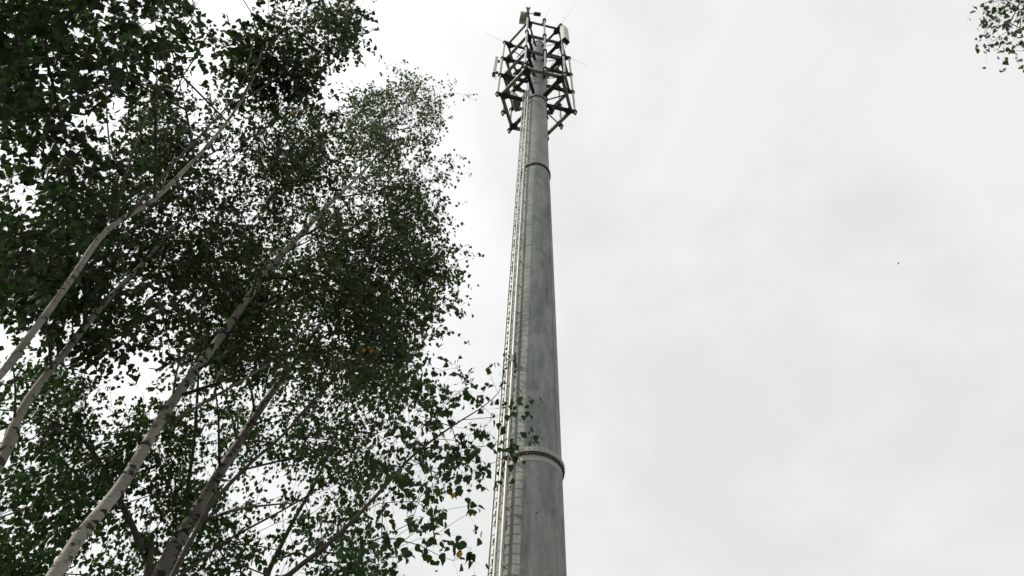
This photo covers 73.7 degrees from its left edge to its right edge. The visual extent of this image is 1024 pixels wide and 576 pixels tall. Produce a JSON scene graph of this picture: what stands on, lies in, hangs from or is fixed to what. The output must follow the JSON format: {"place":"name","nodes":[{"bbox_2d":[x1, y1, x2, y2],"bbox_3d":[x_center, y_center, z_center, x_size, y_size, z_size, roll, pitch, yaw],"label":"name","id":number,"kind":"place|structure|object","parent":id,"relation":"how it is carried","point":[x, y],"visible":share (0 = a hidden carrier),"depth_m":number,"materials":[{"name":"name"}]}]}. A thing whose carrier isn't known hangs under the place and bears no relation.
{"place":"outdoors","nodes":[
{"label":"outdoors","id":0,"kind":"place"},
{"bbox_2d":[0,0,1023,575],"label":"sky","id":1,"kind":"structure","parent":0,"point":[753,380],"materials":[{"name":"white"}]},
{"bbox_2d":[486,6,586,575],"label":"telecom tower","id":2,"kind":"structure","parent":0,"point":[529,534],"depth_m":23.18,"materials":[{"name":"metal"}]},
{"bbox_2d":[492,56,499,79],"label":"panel antenna","id":3,"kind":"object","parent":2,"relation":"attached to","point":[495,72],"visible":1,"depth_m":46.40,"materials":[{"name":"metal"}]},
{"bbox_2d":[512,95,520,111],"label":"radio unit","id":4,"kind":"object","parent":2,"relation":"attached to","point":[516,105],"visible":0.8,"depth_m":43.67,"materials":[{"name":"metal"}]},
{"bbox_2d":[519,11,529,24],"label":"panel antenna","id":5,"kind":"object","parent":2,"relation":"on","point":[522,18],"visible":0.71,"depth_m":51.58,"materials":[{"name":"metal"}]},
{"bbox_2d":[529,12,540,16],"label":"surveillance camera","id":6,"kind":"object","parent":5,"relation":"attached to","point":[537,14],"visible":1,"depth_m":51.50,"materials":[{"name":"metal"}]},
{"bbox_2d":[548,105,554,114],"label":"radio unit","id":7,"kind":"object","parent":2,"relation":"attached to","point":[551,110],"visible":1,"depth_m":43.25,"materials":[{"name":"metal"}]},
{"bbox_2d":[560,25,569,47],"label":"panel antenna","id":8,"kind":"object","parent":2,"relation":"attached to","point":[564,34],"visible":1,"depth_m":47.55,"materials":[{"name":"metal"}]},
{"bbox_3d":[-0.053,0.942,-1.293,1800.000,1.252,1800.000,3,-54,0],"label":"ground","id":9,"kind":"structure","parent":0,"visible":0},
{"bbox_2d":[0,20,155,349],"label":"birch tree","id":10,"kind":"object","parent":9,"relation":"on","point":[46,257],"visible":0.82,"depth_m":5.21,"materials":[{"name":"green plant"}]},
{"bbox_2d":[0,346,184,575],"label":"birch tree","id":11,"kind":"object","parent":9,"relation":"on","point":[43,501],"visible":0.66,"depth_m":7.75,"materials":[{"name":"green plant"}]},
{"bbox_2d":[0,364,215,575],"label":"birch tree","id":12,"kind":"object","parent":9,"relation":"on","point":[107,482],"visible":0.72,"depth_m":7.59,"materials":[{"name":"green plant"}]},
{"bbox_2d":[0,66,350,473],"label":"birch tree","id":13,"kind":"object","parent":9,"relation":"on","point":[97,341],"visible":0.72,"depth_m":7.41,"materials":[{"name":"green plant"}]},
{"bbox_2d":[0,0,388,380],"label":"birch tree","id":14,"kind":"object","parent":9,"relation":"on","point":[36,17],"visible":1,"depth_m":5.74,"materials":[{"name":"green plant"}]},
{"bbox_2d":[86,251,434,575],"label":"birch tree","id":15,"kind":"object","parent":9,"relation":"on","point":[182,534],"visible":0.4,"depth_m":9.20,"materials":[{"name":"green plant"}]},
{"bbox_2d":[45,59,483,575],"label":"birch tree","id":16,"kind":"object","parent":9,"relation":"on","point":[354,283],"visible":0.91,"depth_m":9.16,"materials":[{"name":"green plant"}]},
{"bbox_2d":[130,438,416,575],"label":"birch tree","id":17,"kind":"object","parent":9,"relation":"on","point":[349,568],"visible":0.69,"depth_m":8.49,"materials":[{"name":"green plant"}]},
{"bbox_2d":[169,333,452,575],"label":"birch tree","id":18,"kind":"object","parent":9,"relation":"on","point":[368,458],"visible":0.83,"depth_m":6.32,"materials":[{"name":"green plant"}]},
{"bbox_2d":[275,351,541,575],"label":"birch tree","id":19,"kind":"object","parent":9,"relation":"on","point":[406,480],"visible":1,"depth_m":5.34,"materials":[{"name":"green plant"}]},
{"bbox_2d":[968,0,1023,72],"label":"birch tree","id":20,"kind":"object","parent":9,"relation":"on","point":[1007,24],"visible":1,"depth_m":6.15,"materials":[{"name":"green plant"}]}
]}

